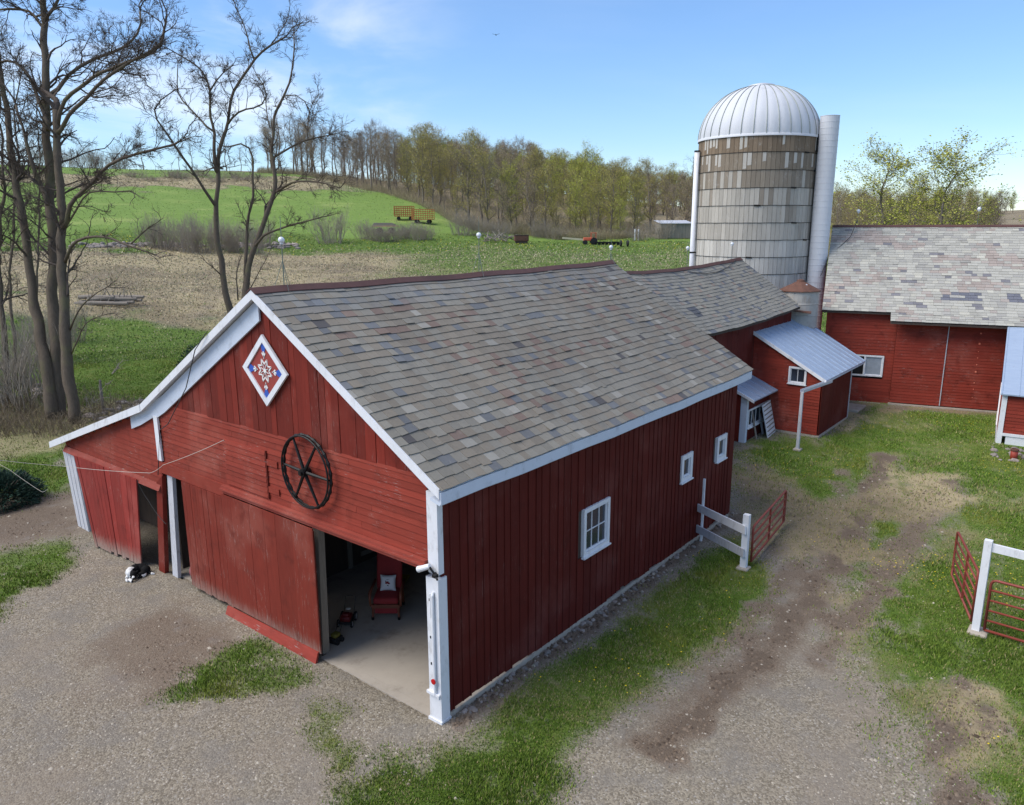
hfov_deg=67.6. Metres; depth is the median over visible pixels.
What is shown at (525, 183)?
leafing tree
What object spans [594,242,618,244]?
harrow
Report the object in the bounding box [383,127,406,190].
bare tree
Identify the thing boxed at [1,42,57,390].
bare tree
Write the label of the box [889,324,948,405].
sliding door
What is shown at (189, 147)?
bare tree
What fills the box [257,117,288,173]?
brown tree
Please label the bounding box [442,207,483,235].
bare shrub
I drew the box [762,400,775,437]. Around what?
slatted panel
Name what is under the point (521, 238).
rusty tank
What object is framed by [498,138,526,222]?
brown tree
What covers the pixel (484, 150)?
brown tree
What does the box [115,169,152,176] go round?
bare shrub
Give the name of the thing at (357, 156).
brown tree
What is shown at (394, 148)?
bare tree
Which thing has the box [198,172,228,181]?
bare shrub
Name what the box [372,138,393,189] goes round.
bare tree
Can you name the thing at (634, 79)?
sky
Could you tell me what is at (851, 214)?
budding tree
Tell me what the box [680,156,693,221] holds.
bare tree
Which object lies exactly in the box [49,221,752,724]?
slate roofed barn
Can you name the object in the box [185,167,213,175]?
bare shrub
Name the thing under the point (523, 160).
brown tree
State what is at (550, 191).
leafing tree
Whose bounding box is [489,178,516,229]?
brown tree
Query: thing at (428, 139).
budding tree
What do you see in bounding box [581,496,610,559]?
window
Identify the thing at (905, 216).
budding tree
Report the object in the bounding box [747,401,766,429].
window frame
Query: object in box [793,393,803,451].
gutter post
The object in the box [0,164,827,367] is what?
field grass
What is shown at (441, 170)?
budding tree
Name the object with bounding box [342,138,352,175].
bare tree
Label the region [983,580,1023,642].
tube gate
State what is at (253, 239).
bare shrub
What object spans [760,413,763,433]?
plank
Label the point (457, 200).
budding tree
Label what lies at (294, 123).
bare tree
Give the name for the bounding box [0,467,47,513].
evergreen shrub
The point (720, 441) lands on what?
window
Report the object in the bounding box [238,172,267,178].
bare shrub
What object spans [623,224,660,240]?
bare shrub
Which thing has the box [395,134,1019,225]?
distant woods
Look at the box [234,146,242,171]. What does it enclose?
bare tree
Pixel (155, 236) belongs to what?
bare shrub
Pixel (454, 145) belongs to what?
brown tree
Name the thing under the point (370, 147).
bare tree
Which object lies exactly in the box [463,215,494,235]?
bare shrub
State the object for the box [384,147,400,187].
brown tree
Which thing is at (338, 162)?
brown tree
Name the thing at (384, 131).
bare tree
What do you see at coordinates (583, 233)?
undergrowth
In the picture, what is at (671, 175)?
budding tree
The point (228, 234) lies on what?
bare shrub
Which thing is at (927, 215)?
budding tree
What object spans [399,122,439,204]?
budding tree
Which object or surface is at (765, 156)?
grain silo
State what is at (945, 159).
leafing tree
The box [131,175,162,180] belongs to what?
bare shrub
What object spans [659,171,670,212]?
budding tree
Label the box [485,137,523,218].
brown tree
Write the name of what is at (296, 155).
brown tree
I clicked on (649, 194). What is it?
budding tree
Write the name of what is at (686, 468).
window
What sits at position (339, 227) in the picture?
bare shrub
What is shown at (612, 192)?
budding tree
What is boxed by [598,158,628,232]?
budding tree
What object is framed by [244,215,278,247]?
bare shrub
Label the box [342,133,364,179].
brown tree
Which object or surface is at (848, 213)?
brown tree
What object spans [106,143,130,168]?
bare shrub
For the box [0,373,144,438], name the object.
dead brush
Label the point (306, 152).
brown tree
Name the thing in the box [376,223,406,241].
bare shrub
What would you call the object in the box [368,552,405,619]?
armchair
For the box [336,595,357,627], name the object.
lawn mower
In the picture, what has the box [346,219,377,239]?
bare shrub
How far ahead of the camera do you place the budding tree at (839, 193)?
156.59 m
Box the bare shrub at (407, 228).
[393,219,419,238]
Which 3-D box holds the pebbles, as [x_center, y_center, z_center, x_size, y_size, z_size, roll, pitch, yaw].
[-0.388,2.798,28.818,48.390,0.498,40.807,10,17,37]
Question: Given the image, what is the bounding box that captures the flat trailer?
[373,223,397,232]
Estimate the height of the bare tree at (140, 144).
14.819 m
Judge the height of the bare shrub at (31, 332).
4.555 m
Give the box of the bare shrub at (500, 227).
[488,217,517,237]
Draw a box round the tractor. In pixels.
[562,233,596,244]
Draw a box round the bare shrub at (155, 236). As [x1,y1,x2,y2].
[127,211,172,247]
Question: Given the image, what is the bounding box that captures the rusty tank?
[514,235,528,242]
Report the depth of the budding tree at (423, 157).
224.26 m
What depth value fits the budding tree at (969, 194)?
90.75 m
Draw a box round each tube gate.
[750,490,786,561]
[950,532,979,621]
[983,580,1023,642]
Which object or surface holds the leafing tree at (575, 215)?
on the ground at (36, 647)
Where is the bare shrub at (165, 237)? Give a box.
[145,218,189,250]
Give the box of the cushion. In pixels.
[380,575,395,590]
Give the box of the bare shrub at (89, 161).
[69,141,104,167]
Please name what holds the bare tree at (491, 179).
on the ground at (36, 647)
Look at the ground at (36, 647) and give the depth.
17.23 m
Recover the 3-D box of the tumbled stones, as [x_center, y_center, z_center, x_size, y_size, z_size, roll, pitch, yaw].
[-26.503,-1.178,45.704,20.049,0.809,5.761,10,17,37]
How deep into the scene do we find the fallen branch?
37.18 m
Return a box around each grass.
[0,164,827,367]
[0,346,1023,804]
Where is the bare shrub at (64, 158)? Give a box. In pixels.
[34,148,69,166]
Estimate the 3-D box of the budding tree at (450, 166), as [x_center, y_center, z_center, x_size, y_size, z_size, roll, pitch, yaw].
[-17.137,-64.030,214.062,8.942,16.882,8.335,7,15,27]
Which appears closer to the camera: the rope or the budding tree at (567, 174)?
the rope
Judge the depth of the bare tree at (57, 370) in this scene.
37.41 m
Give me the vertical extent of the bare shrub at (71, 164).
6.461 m
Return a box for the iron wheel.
[281,433,332,509]
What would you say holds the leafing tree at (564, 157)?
on the ground at (36, 647)
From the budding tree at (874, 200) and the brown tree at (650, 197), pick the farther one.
the brown tree at (650, 197)
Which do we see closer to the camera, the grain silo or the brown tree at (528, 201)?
the grain silo
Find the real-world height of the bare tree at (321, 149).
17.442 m
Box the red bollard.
[1010,448,1018,458]
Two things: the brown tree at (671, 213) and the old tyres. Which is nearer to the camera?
the old tyres
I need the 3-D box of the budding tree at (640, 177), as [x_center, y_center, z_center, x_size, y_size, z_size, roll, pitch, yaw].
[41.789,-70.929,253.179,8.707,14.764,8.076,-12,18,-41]
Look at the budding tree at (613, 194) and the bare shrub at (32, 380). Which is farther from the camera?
the budding tree at (613, 194)
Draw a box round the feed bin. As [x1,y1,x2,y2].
[780,279,820,328]
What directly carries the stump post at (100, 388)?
on the ground at (36, 647)
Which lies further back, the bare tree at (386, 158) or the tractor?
the bare tree at (386, 158)
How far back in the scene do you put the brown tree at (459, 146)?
233.04 m
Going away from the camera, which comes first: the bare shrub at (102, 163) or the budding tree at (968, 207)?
the budding tree at (968, 207)
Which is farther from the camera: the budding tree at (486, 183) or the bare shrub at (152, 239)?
the budding tree at (486, 183)
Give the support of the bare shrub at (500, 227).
on the ground at (36, 647)
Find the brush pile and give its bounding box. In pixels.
[482,231,516,241]
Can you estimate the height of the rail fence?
2.150 m
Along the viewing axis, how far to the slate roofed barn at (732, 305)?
33.50 m
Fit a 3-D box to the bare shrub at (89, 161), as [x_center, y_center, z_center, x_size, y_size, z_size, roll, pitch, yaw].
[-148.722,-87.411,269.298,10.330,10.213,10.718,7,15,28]
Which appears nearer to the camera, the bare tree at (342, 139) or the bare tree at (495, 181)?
the bare tree at (495, 181)
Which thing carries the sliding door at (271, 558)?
in the slate roofed barn at (523, 461)
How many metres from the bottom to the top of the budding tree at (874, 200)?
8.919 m
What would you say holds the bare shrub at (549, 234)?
on the ground at (36, 647)
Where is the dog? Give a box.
[125,563,154,582]
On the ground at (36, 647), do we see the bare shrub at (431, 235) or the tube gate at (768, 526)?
the bare shrub at (431, 235)
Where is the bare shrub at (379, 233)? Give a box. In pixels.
[369,225,398,241]
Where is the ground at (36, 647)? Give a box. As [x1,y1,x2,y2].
[0,165,1023,804]
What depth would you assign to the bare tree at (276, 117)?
278.85 m
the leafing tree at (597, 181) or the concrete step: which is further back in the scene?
the leafing tree at (597, 181)
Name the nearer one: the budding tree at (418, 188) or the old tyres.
the old tyres
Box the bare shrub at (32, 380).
[0,315,91,388]
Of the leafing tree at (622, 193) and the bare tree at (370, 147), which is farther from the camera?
the bare tree at (370, 147)
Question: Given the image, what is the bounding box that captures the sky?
[0,0,1023,215]
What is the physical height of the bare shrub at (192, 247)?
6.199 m
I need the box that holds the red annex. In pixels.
[995,326,1023,446]
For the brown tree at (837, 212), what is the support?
on the ground at (36, 647)
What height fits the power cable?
4.147 m
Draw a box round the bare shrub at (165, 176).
[156,168,182,177]
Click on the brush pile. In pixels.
(494, 237)
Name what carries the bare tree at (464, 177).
on the ground at (36, 647)
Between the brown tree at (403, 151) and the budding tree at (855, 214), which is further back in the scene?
the brown tree at (403, 151)
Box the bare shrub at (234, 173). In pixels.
[214,169,245,177]
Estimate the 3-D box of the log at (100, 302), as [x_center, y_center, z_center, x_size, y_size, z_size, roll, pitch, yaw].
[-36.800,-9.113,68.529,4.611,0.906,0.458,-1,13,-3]
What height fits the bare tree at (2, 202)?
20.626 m
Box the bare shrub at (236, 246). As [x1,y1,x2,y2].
[219,221,251,252]
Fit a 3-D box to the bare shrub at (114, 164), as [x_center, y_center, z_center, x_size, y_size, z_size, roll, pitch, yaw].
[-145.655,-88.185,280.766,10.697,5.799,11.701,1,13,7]
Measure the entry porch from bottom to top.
2.897 m
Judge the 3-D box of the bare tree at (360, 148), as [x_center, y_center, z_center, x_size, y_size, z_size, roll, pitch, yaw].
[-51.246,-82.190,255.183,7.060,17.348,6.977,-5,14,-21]
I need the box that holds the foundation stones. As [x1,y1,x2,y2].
[453,512,734,718]
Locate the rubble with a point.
(996, 454)
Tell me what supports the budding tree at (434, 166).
on the ground at (36, 647)
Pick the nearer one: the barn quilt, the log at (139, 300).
the barn quilt
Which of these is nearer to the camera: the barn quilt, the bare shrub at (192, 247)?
the barn quilt
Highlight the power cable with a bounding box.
[158,333,205,474]
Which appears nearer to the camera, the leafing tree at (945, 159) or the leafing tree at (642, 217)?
the leafing tree at (945, 159)
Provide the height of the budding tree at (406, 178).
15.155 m
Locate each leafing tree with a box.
[476,150,498,208]
[488,156,523,223]
[504,154,519,199]
[511,147,527,201]
[514,156,543,215]
[531,151,571,226]
[542,170,562,205]
[551,148,569,200]
[560,172,586,231]
[561,153,597,227]
[561,159,579,211]
[566,154,585,206]
[574,171,595,224]
[577,139,605,222]
[583,166,610,228]
[588,162,609,222]
[597,177,623,224]
[602,165,630,225]
[605,175,630,222]
[609,195,630,232]
[620,170,635,206]
[625,177,650,228]
[828,222,834,249]
[833,132,936,224]
[883,125,1023,224]
[909,195,934,224]
[928,193,958,224]
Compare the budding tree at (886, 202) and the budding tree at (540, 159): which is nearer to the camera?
the budding tree at (886, 202)
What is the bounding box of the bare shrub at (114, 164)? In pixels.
[102,156,127,168]
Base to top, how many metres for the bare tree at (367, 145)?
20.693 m
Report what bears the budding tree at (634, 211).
on the ground at (36, 647)
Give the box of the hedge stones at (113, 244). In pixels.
[69,241,300,248]
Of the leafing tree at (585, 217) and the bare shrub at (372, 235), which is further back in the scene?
the leafing tree at (585, 217)
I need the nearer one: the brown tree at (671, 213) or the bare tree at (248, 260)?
the bare tree at (248, 260)
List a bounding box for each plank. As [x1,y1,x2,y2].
[752,411,756,439]
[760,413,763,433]
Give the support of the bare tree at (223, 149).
on the ground at (36, 647)
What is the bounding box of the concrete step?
[848,403,865,412]
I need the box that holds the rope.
[1,440,223,472]
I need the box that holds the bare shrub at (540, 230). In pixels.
[526,216,559,237]
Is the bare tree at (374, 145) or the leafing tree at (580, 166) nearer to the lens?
the leafing tree at (580, 166)
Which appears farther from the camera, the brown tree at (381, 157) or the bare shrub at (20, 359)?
the brown tree at (381, 157)
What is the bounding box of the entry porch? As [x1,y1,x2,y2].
[734,375,777,442]
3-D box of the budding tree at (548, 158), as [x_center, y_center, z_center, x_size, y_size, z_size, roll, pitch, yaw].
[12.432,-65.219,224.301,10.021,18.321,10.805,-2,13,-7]
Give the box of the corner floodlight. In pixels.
[416,563,438,580]
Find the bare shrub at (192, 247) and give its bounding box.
[165,215,205,253]
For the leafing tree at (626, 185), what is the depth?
228.34 m
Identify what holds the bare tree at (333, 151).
on the ground at (36, 647)
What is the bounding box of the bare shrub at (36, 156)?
[20,143,44,165]
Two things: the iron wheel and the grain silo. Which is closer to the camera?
the iron wheel
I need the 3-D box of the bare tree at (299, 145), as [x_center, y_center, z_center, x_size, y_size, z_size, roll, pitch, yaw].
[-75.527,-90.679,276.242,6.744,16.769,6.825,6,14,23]
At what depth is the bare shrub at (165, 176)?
231.90 m
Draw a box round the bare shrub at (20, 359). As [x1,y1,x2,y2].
[0,294,73,413]
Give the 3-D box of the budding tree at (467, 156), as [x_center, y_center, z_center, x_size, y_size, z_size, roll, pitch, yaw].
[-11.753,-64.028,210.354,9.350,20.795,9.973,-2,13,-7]
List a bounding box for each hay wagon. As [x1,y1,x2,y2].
[394,206,414,219]
[411,209,434,222]
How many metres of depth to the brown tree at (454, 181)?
229.05 m
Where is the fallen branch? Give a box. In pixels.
[81,359,125,411]
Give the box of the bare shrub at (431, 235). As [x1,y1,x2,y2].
[410,225,441,239]
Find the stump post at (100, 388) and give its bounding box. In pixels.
[99,380,103,408]
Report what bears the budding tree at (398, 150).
on the ground at (36, 647)
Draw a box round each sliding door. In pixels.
[181,481,234,607]
[221,494,321,653]
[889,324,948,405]
[940,326,1006,409]
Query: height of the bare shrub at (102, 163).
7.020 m
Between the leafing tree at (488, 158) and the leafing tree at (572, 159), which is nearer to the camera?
the leafing tree at (488, 158)
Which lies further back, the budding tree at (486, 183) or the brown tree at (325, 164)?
the brown tree at (325, 164)
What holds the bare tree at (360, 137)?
on the ground at (36, 647)
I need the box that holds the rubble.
[990,446,1023,461]
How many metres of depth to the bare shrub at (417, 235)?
144.12 m
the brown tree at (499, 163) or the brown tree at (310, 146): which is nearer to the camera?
the brown tree at (499, 163)
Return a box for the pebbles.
[0,409,1023,804]
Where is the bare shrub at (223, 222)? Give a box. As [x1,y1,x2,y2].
[201,214,234,249]
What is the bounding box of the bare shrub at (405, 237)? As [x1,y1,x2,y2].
[390,223,410,239]
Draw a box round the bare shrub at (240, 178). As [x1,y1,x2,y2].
[225,174,249,180]
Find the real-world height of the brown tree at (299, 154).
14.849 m
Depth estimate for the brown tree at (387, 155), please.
220.50 m
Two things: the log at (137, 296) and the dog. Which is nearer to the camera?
the dog
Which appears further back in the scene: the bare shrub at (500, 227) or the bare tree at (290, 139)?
the bare tree at (290, 139)
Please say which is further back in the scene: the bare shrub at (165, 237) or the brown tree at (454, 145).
the brown tree at (454, 145)
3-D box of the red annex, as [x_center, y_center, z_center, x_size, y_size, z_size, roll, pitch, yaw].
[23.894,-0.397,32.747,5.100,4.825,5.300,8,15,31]
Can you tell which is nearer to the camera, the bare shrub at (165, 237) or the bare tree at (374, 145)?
the bare shrub at (165, 237)
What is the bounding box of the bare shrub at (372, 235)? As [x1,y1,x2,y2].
[359,223,386,240]
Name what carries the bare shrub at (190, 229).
on the ground at (36, 647)
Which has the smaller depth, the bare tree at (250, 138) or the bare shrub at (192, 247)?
the bare shrub at (192, 247)
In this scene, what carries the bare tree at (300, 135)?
on the ground at (36, 647)
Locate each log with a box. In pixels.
[74,297,127,304]
[78,289,114,298]
[80,294,134,303]
[87,290,136,300]
[112,290,143,298]
[112,291,142,301]
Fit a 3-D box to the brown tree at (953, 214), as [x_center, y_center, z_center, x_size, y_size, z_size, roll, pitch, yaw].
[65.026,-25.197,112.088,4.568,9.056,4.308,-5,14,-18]
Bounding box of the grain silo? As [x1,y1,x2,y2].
[689,83,839,329]
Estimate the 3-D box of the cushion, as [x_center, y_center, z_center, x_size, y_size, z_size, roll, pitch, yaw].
[-3.098,4.508,19.138,0.400,0.376,0.212,0,13,0]
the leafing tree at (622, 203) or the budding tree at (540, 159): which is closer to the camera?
the leafing tree at (622, 203)
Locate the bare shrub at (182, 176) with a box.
[169,169,196,178]
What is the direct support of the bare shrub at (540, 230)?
on the ground at (36, 647)
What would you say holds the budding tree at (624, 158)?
on the ground at (36, 647)
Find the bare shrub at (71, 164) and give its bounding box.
[63,152,87,167]
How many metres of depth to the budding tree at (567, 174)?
173.58 m
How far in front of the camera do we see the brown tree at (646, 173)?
269.25 m
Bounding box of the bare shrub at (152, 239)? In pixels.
[134,212,182,249]
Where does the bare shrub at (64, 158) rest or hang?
on the ground at (36, 647)
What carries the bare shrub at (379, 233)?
on the ground at (36, 647)
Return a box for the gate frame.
[967,538,1023,638]
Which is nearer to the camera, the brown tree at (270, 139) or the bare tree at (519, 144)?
the bare tree at (519, 144)
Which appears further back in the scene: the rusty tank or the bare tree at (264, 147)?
the bare tree at (264, 147)
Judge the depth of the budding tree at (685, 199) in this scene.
198.98 m
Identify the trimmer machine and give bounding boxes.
[329,616,343,645]
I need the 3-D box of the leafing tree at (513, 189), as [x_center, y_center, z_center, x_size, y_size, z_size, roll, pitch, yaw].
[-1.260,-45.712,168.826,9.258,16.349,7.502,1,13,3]
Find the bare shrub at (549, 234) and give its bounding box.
[536,224,569,239]
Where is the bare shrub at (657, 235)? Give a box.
[638,216,674,238]
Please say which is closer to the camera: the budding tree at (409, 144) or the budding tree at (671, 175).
the budding tree at (671, 175)
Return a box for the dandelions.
[540,413,1021,743]
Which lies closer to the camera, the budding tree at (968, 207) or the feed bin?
the feed bin
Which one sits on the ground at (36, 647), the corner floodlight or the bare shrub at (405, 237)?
the bare shrub at (405, 237)
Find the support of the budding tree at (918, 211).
on the ground at (36, 647)
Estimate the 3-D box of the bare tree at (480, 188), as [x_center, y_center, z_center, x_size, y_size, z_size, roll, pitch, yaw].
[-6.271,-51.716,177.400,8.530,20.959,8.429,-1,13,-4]
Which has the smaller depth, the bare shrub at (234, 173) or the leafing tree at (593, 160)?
the leafing tree at (593, 160)
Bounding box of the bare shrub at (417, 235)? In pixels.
[399,220,435,240]
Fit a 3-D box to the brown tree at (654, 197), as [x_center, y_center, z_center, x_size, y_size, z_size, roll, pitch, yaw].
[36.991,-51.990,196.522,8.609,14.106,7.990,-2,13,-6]
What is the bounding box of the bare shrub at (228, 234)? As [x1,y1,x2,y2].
[203,217,243,252]
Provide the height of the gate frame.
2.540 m
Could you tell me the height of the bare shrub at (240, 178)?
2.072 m
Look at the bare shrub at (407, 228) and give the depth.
146.78 m
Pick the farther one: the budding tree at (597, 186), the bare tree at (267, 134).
the bare tree at (267, 134)
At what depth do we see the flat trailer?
153.12 m
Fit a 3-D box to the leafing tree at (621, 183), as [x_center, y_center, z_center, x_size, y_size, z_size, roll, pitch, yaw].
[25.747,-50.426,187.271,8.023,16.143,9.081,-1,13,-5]
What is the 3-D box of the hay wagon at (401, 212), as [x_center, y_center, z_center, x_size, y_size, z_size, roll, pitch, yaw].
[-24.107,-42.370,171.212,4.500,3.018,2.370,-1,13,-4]
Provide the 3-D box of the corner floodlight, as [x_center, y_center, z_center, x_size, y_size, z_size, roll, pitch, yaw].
[-1.534,3.104,14.198,0.557,0.234,0.200,10,17,37]
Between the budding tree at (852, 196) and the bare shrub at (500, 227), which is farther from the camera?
the budding tree at (852, 196)
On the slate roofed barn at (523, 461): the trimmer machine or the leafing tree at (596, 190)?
the trimmer machine
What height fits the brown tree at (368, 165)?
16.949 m
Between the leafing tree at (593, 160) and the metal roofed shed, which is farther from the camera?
the leafing tree at (593, 160)
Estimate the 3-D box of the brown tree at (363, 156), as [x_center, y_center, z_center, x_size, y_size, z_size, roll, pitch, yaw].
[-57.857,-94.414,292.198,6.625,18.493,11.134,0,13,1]
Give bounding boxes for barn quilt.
[242,334,288,405]
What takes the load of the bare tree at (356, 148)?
on the ground at (36, 647)
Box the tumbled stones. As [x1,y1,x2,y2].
[0,361,144,420]
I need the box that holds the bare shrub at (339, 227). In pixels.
[306,206,352,243]
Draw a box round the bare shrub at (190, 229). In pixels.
[164,208,204,250]
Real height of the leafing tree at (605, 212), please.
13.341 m
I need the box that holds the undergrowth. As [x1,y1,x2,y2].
[256,165,831,256]
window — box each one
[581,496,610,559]
[679,451,693,484]
[714,433,727,463]
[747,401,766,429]
[787,366,806,385]
[862,355,883,376]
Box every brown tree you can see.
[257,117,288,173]
[288,134,304,167]
[292,135,309,171]
[295,115,322,172]
[297,122,316,175]
[318,123,335,173]
[327,148,345,174]
[332,141,346,171]
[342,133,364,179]
[345,136,366,185]
[350,130,365,175]
[362,132,397,188]
[364,154,376,177]
[372,130,407,191]
[376,130,391,180]
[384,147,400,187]
[393,132,412,180]
[433,139,461,196]
[447,136,462,192]
[451,141,473,192]
[460,143,492,212]
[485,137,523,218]
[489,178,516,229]
[490,143,515,188]
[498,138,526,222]
[514,168,539,230]
[516,137,538,199]
[516,151,549,218]
[525,139,536,159]
[640,159,656,204]
[642,182,658,219]
[643,174,666,224]
[644,164,666,219]
[658,182,686,219]
[670,170,692,219]
[830,189,848,234]
[844,199,854,224]
[943,200,968,224]
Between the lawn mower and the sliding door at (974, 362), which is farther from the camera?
the sliding door at (974, 362)
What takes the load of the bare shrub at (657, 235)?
on the ground at (36, 647)
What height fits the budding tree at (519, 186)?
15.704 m
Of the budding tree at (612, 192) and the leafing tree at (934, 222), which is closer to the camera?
the leafing tree at (934, 222)
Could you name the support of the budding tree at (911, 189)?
on the ground at (36, 647)
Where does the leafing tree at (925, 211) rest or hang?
on the ground at (36, 647)
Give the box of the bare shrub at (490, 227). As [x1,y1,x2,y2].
[481,219,499,233]
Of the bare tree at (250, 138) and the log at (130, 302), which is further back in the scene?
the bare tree at (250, 138)
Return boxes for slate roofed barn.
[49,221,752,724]
[626,239,800,367]
[820,207,1023,412]
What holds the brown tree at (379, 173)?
on the ground at (36, 647)
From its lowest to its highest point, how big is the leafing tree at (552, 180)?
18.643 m
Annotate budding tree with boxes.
[390,130,407,181]
[390,143,417,192]
[395,140,414,189]
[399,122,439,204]
[403,140,432,200]
[408,124,430,178]
[412,134,449,207]
[416,137,435,192]
[419,126,459,205]
[421,121,438,185]
[431,149,453,199]
[440,142,461,200]
[445,126,489,216]
[446,175,465,213]
[453,129,482,200]
[464,147,506,226]
[472,153,494,206]
[512,160,528,213]
[521,146,547,221]
[526,140,547,160]
[526,160,565,224]
[532,146,546,199]
[541,148,567,197]
[546,193,567,228]
[552,166,587,225]
[576,187,604,233]
[584,160,612,230]
[597,170,625,221]
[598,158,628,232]
[618,156,632,169]
[621,173,645,228]
[632,166,646,208]
[633,155,668,226]
[652,161,684,219]
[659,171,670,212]
[677,175,692,220]
[831,189,849,224]
[837,202,865,224]
[840,191,856,224]
[843,188,871,224]
[843,196,871,224]
[865,198,890,224]
[867,202,876,224]
[869,187,895,224]
[893,202,913,224]
[894,167,935,224]
[907,195,933,224]
[917,210,939,224]
[945,177,987,224]
[961,207,987,224]
[962,199,976,224]
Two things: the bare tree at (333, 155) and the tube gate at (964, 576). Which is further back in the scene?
the bare tree at (333, 155)
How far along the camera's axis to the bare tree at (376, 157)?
268.78 m
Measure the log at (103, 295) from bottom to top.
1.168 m
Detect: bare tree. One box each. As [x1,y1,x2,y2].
[0,0,212,423]
[0,18,45,403]
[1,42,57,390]
[4,63,74,359]
[130,0,317,313]
[132,129,145,169]
[183,135,196,168]
[202,9,359,299]
[216,129,229,170]
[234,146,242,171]
[247,136,258,163]
[255,124,268,168]
[258,113,276,170]
[269,112,287,168]
[277,111,299,173]
[285,118,304,170]
[290,116,303,170]
[290,128,304,171]
[301,117,323,171]
[316,127,328,172]
[319,133,339,173]
[324,131,341,176]
[333,121,347,174]
[333,132,353,180]
[334,126,347,172]
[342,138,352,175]
[350,131,367,181]
[352,132,367,174]
[355,129,376,184]
[358,123,380,189]
[362,117,390,184]
[362,121,378,180]
[363,125,371,177]
[366,132,382,180]
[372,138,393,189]
[374,126,390,170]
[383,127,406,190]
[390,133,399,183]
[440,181,449,211]
[455,146,476,209]
[468,132,499,218]
[480,156,498,216]
[485,155,508,225]
[509,134,525,193]
[663,174,675,212]
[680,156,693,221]
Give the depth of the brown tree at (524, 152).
239.50 m
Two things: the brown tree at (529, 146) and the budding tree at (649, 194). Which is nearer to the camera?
the budding tree at (649, 194)
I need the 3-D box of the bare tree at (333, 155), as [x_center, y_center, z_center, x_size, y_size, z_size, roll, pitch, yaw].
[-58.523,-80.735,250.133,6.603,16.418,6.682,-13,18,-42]
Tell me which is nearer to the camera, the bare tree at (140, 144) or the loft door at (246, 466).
the loft door at (246, 466)
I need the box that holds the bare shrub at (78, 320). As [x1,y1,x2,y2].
[41,294,94,342]
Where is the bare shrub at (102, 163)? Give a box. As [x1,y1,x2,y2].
[86,150,111,168]
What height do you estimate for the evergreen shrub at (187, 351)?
2.386 m
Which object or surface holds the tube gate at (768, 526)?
attached to the rail fence
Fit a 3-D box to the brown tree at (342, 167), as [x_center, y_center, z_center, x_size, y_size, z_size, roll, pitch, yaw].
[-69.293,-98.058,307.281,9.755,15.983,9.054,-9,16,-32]
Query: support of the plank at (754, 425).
on the ground at (36, 647)
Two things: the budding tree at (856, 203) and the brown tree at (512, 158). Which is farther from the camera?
the brown tree at (512, 158)
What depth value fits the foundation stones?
18.28 m
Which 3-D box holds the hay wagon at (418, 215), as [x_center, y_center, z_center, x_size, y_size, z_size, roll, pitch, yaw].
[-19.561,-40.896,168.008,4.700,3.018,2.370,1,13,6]
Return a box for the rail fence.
[696,478,750,571]
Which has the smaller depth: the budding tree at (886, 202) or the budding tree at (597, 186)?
the budding tree at (886, 202)
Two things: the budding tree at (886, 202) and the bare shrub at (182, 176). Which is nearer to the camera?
the budding tree at (886, 202)
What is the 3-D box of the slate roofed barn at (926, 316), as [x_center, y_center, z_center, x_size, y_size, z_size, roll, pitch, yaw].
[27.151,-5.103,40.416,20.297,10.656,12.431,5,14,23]
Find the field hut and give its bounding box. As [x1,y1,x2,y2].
[654,220,690,237]
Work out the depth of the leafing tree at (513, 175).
223.78 m
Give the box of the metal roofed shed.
[752,319,865,437]
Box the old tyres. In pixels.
[619,240,628,246]
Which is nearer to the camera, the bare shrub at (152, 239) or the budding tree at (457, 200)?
the bare shrub at (152, 239)
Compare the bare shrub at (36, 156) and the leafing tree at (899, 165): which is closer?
the leafing tree at (899, 165)
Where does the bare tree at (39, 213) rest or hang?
on the ground at (36, 647)
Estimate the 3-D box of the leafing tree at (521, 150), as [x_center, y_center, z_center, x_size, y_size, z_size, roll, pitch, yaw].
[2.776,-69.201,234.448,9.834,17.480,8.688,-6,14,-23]
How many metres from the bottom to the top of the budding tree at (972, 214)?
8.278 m
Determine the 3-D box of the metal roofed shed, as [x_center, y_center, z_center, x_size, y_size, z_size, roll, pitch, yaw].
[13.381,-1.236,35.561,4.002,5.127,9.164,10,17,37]
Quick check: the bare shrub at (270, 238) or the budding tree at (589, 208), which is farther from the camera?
the budding tree at (589, 208)
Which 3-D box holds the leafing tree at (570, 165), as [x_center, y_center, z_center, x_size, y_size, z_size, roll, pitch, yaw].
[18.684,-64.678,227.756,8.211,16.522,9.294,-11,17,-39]
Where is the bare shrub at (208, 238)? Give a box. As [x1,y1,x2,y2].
[184,213,224,253]
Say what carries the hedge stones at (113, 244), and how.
on the ground at (36, 647)
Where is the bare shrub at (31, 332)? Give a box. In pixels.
[7,302,78,361]
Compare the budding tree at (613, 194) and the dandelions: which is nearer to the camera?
the dandelions
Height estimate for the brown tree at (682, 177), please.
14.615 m
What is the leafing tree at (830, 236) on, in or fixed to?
on the ground at (36, 647)
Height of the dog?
0.290 m
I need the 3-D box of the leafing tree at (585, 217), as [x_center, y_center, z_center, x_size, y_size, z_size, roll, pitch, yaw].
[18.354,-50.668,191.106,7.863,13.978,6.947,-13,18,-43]
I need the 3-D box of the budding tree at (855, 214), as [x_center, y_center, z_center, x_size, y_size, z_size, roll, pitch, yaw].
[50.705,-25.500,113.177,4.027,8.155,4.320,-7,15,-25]
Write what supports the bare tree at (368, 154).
on the ground at (36, 647)
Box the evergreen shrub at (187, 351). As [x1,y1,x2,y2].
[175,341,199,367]
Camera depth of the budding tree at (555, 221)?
161.89 m
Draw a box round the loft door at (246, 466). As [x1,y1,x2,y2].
[223,439,279,498]
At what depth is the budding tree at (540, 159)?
251.54 m
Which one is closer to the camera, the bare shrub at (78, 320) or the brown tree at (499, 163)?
the bare shrub at (78, 320)
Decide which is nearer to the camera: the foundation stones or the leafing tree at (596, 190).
the foundation stones
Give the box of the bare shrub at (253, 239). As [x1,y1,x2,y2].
[234,218,270,254]

